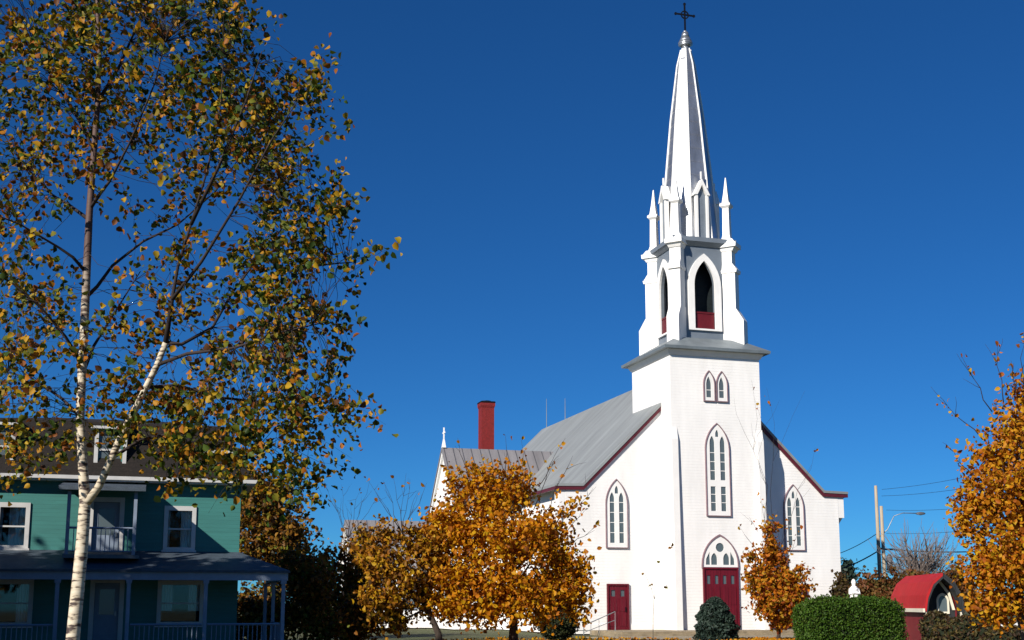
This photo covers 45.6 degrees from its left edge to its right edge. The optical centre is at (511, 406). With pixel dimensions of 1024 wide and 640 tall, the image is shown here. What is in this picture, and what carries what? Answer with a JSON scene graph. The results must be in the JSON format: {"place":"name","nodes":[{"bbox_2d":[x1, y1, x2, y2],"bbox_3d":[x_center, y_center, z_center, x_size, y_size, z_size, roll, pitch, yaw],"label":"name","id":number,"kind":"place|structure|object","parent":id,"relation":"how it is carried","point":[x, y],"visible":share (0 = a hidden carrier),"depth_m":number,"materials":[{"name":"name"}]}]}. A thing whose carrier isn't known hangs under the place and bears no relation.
{"place":"outdoors","nodes":[
{"label":"outdoors","id":0,"kind":"place"},
{"bbox_2d":[0,0,1023,599],"label":"sky","id":1,"kind":"structure","parent":0,"point":[869,154],"materials":[{"name":"blue"}]},
{"bbox_2d":[244,606,1016,639],"bbox_3d":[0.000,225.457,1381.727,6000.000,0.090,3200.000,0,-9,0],"label":"ground","id":2,"kind":"structure","parent":0,"point":[424,634],"depth_m":64.15,"materials":[{"name":"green plant"}]},
{"bbox_2d":[0,418,289,639],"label":"house","id":3,"kind":"structure","parent":2,"relation":"on","point":[169,568],"depth_m":38.48,"materials":[{"name":"teal wood"}]},
{"bbox_2d":[0,502,30,549],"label":"window","id":4,"kind":"structure","parent":3,"relation":"in","point":[19,519],"depth_m":38.07,"materials":[{"name":"white glass"}]},
{"bbox_2d":[0,579,33,627],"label":"window","id":5,"kind":"structure","parent":3,"relation":"in","point":[25,590],"depth_m":37.75,"materials":[{"name":"white glass"}]},
{"bbox_2d":[87,580,124,639],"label":"door","id":6,"kind":"structure","parent":3,"relation":"in","point":[106,594],"depth_m":38.36,"materials":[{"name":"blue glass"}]},
{"bbox_2d":[88,497,124,550],"bbox_3d":[-12.920,3.940,38.711,1.080,2.100,0.150,3,-10,-16],"label":"door","id":7,"kind":"structure","parent":3,"relation":"in","point":[106,514],"depth_m":38.77,"materials":[{"name":"white glass"}]},
{"bbox_2d":[161,506,196,551],"bbox_3d":[-10.759,3.979,39.393,1.080,1.500,0.337,3,-10,-16],"label":"window","id":8,"kind":"structure","parent":3,"relation":"in","point":[188,516],"depth_m":39.41,"materials":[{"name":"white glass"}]},
{"bbox_2d":[155,580,203,626],"bbox_3d":[-10.639,6.325,39.050,1.530,1.480,0.337,3,-10,-16],"label":"window","id":9,"kind":"structure","parent":3,"relation":"in","point":[165,587],"depth_m":39.09,"materials":[{"name":"white glass"}]},
{"bbox_2d":[0,0,402,639],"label":"birch tree","id":10,"kind":"object","parent":2,"relation":"on","point":[262,104],"visible":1,"depth_m":14.96,"materials":[{"name":"green plant"}]},
{"bbox_2d":[236,580,296,639],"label":"bushy tree","id":11,"kind":"object","parent":2,"relation":"on","point":[249,607],"visible":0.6,"depth_m":52.61,"materials":[{"name":"green plant"}]},
{"bbox_2d":[239,455,323,597],"bbox_3d":[-11.119,6.395,55.755,5.533,8.754,3.717,0,-9,0],"label":"rusty tree","id":12,"kind":"object","parent":2,"relation":"on","point":[266,541],"visible":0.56,"depth_m":55.12,"materials":[{"name":"brown plant"}]},
{"bbox_2d":[267,540,361,639],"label":"bushy tree","id":13,"kind":"object","parent":2,"relation":"on","point":[304,588],"visible":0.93,"depth_m":43.73,"materials":[{"name":"green plant"}]},
{"bbox_2d":[284,478,388,639],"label":"maple tree","id":14,"kind":"object","parent":2,"relation":"on","point":[351,576],"visible":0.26,"depth_m":49.10,"materials":[{"name":"brown plant"}]},
{"bbox_2d":[319,590,390,639],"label":"bushy tree","id":15,"kind":"object","parent":2,"relation":"on","point":[352,609],"visible":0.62,"depth_m":44.91,"materials":[{"name":"green plant"}]},
{"bbox_2d":[338,520,433,627],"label":"rectory","id":16,"kind":"structure","parent":2,"relation":"on","point":[420,623],"depth_m":83.53,"materials":[{"name":"metal"}]},
{"bbox_2d":[349,475,449,639],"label":"maple tree","id":17,"kind":"object","parent":2,"relation":"on","point":[388,603],"visible":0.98,"depth_m":43.14,"materials":[{"name":"orange plant"}]},
{"bbox_2d":[414,434,601,639],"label":"maple tree","id":18,"kind":"object","parent":2,"relation":"on","point":[496,501],"visible":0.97,"depth_m":43.69,"materials":[{"name":"orange plant"}]},
{"bbox_2d":[534,606,579,639],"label":"evergreen shrub","id":19,"kind":"object","parent":2,"relation":"on","point":[565,630],"visible":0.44,"depth_m":52.57,"materials":[{"name":"green plant"}]},
{"bbox_2d":[431,636,794,639],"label":"fallen leaves","id":20,"kind":"object","parent":2,"relation":"on","point":[677,638],"visible":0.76,"depth_m":54.42,"materials":[{"name":"orange plant"}]},
{"bbox_2d":[429,3,847,633],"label":"church","id":21,"kind":"structure","parent":2,"relation":"on","point":[665,453],"depth_m":68.09,"materials":[{"name":"white paint"}]},
{"bbox_2d":[605,479,628,547],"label":"lancet window","id":22,"kind":"structure","parent":21,"relation":"in","point":[616,501],"depth_m":66.44,"materials":[{"name":"white paint"}]},
{"bbox_2d":[606,584,629,629],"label":"door","id":23,"kind":"structure","parent":21,"relation":"in","point":[617,594],"depth_m":65.65,"materials":[{"name":"red paint"}]},
{"bbox_2d":[703,370,715,401],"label":"small lancet window","id":24,"kind":"structure","parent":21,"relation":"in","point":[709,395],"depth_m":67.63,"materials":[{"name":"white paint"}]},
{"bbox_2d":[705,423,731,516],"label":"lancet window","id":25,"kind":"structure","parent":21,"relation":"in","point":[717,449],"depth_m":66.97,"materials":[{"name":"white paint"}]},
{"bbox_2d":[702,567,739,625],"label":"door","id":26,"kind":"structure","parent":21,"relation":"in","point":[721,582],"depth_m":66.00,"materials":[{"name":"red paint"}]},
{"bbox_2d":[716,371,727,402],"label":"small lancet window","id":27,"kind":"structure","parent":21,"relation":"in","point":[721,381],"depth_m":67.85,"materials":[{"name":"white paint"}]},
{"bbox_2d":[783,484,805,550],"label":"lancet window","id":28,"kind":"structure","parent":21,"relation":"in","point":[797,518],"depth_m":69.51,"materials":[{"name":"white paint"}]},
{"bbox_2d":[642,543,673,613],"bbox_3d":[6.651,8.409,55.382,1.497,4.408,0.310,0,-9,0],"label":"sapling","id":29,"kind":"object","parent":2,"relation":"on","point":[666,587],"visible":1,"depth_m":55.43,"materials":[{"name":"brown plant"}]},
{"bbox_2d":[692,596,740,639],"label":"spruce shrub","id":30,"kind":"object","parent":2,"relation":"on","point":[715,617],"visible":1,"depth_m":53.64,"materials":[{"name":"green plant"}]},
{"bbox_2d":[734,387,818,638],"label":"maple tree","id":31,"kind":"object","parent":2,"relation":"on","point":[783,586],"visible":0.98,"depth_m":53.99,"materials":[{"name":"orange plant"}]},
{"bbox_2d":[825,569,852,596],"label":"bushy tree","id":32,"kind":"object","parent":2,"relation":"on","point":[840,583],"visible":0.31,"depth_m":66.87,"materials":[{"name":"brown plant"}]},
{"bbox_2d":[790,593,909,639],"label":"hedge","id":33,"kind":"object","parent":2,"relation":"on","point":[846,617],"visible":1,"depth_m":43.64,"materials":[{"name":"green plant"}]},
{"bbox_2d":[840,557,859,583],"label":"conifer","id":34,"kind":"object","parent":2,"relation":"on","point":[851,570],"visible":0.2,"depth_m":116.60,"materials":[{"name":"green plant"}]},
{"bbox_2d":[849,579,860,597],"bbox_3d":[16.119,9.545,57.210,0.720,2.850,0.720,0,-9,0],"label":"statue","id":35,"kind":"object","parent":2,"relation":"on","point":[854,589],"visible":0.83,"depth_m":57.23,"materials":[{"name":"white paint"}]},
{"bbox_2d":[843,565,884,597],"bbox_3d":[18.803,10.229,63.992,2.876,3.774,2.723,0,-9,0],"label":"bushy tree","id":36,"kind":"object","parent":2,"relation":"on","point":[867,585],"visible":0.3,"depth_m":63.73,"materials":[{"name":"brown plant"}]},
{"bbox_2d":[880,506,892,578],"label":"utility pole","id":37,"kind":"object","parent":2,"relation":"on","point":[884,566],"visible":0.5,"depth_m":81.93,"materials":[{"name":"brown wood"}]},
{"bbox_2d":[871,566,916,599],"bbox_3d":[19.840,10.116,63.117,2.698,3.733,2.694,0,-9,0],"label":"bushy tree","id":38,"kind":"object","parent":2,"relation":"on","point":[887,589],"visible":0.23,"depth_m":62.91,"materials":[{"name":"brown plant"}]},
{"bbox_2d":[874,486,925,579],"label":"utility pole","id":39,"kind":"object","parent":2,"relation":"on","point":[878,535],"visible":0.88,"depth_m":82.28,"materials":[{"name":"brown wood"}]},
{"bbox_2d":[841,534,875,552],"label":"overhead wire","id":40,"kind":"object","parent":39,"relation":"attached to","point":[858,544],"visible":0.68,"depth_m":85.48,"materials":[{"name":"black metal"}]},
{"bbox_2d":[841,551,876,568],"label":"overhead wire","id":41,"kind":"object","parent":39,"relation":"attached to","point":[859,561],"visible":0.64,"depth_m":85.10,"materials":[{"name":"black metal"}]},
{"bbox_2d":[887,549,973,552],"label":"overhead wire","id":42,"kind":"object","parent":39,"relation":"attached to","point":[940,551],"visible":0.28,"depth_m":76.53,"materials":[{"name":"black metal"}]},
{"bbox_2d":[886,527,994,533],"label":"overhead wire","id":43,"kind":"object","parent":39,"relation":"attached to","point":[917,533],"visible":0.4,"depth_m":78.53,"materials":[{"name":"black metal"}]},
{"bbox_2d":[868,519,957,578],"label":"bare tree","id":44,"kind":"object","parent":2,"relation":"on","point":[922,563],"visible":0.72,"depth_m":75.04,"materials":[{"name":"brown plant"}]},
{"bbox_2d":[907,566,944,575],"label":"bushy tree","id":45,"kind":"object","parent":2,"relation":"on","point":[918,572],"visible":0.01,"depth_m":65.32,"materials":[{"name":"brown plant"}]},
{"bbox_2d":[891,573,964,639],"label":"shed","id":46,"kind":"structure","parent":2,"relation":"on","point":[918,596],"depth_m":46.35,"materials":[{"name":"red wood"}]},
{"bbox_2d":[936,593,949,613],"bbox_3d":[16.316,7.457,46.106,0.460,0.780,0.058,-1,-9,5],"label":"window","id":47,"kind":"structure","parent":46,"relation":"in","point":[942,601],"depth_m":46.10,"materials":[{"name":"beige paint"}]},
{"bbox_2d":[917,610,948,639],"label":"brown shrub","id":48,"kind":"object","parent":2,"relation":"on","point":[929,621],"visible":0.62,"depth_m":39.15,"materials":[{"name":"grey plant"}]},
{"bbox_2d":[937,555,985,615],"bbox_3d":[23.573,10.113,65.097,3.152,4.378,2.945,0,-9,0],"label":"bushy tree","id":49,"kind":"object","parent":2,"relation":"on","point":[949,574],"visible":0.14,"depth_m":64.74,"materials":[{"name":"brown plant"}]},
{"bbox_2d":[931,614,1000,639],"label":"brown shrub","id":50,"kind":"object","parent":2,"relation":"on","point":[953,628],"visible":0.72,"depth_m":36.91,"materials":[{"name":"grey plant"}]},
{"bbox_2d":[931,332,1023,639],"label":"maple tree","id":51,"kind":"object","parent":2,"relation":"on","point":[996,567],"visible":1,"depth_m":29.36,"materials":[{"name":"orange plant"}]},
{"bbox_2d":[977,625,1020,639],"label":"brown shrub","id":52,"kind":"object","parent":2,"relation":"on","point":[992,634],"visible":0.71,"depth_m":35.10,"materials":[{"name":"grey plant"}]},
{"bbox_2d":[586,635,794,639],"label":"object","id":53,"kind":"structure","parent":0,"point":[685,637],"depth_m":59.82,"materials":[{"name":"green plant"}]},
{"bbox_2d":[590,629,793,635],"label":"forecourt","id":54,"kind":"structure","parent":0,"point":[665,632],"depth_m":61.99,"materials":[{"name":"beige concrete"}]},
{"bbox_2d":[583,611,615,634],"bbox_3d":[4.552,11.268,63.337,1.803,1.208,0.055,3,-10,-16],"label":"handrail","id":55,"kind":"object","parent":54,"relation":"on","point":[601,625],"visible":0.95,"depth_m":63.35,"materials":[{"name":"metal"}]}
]}

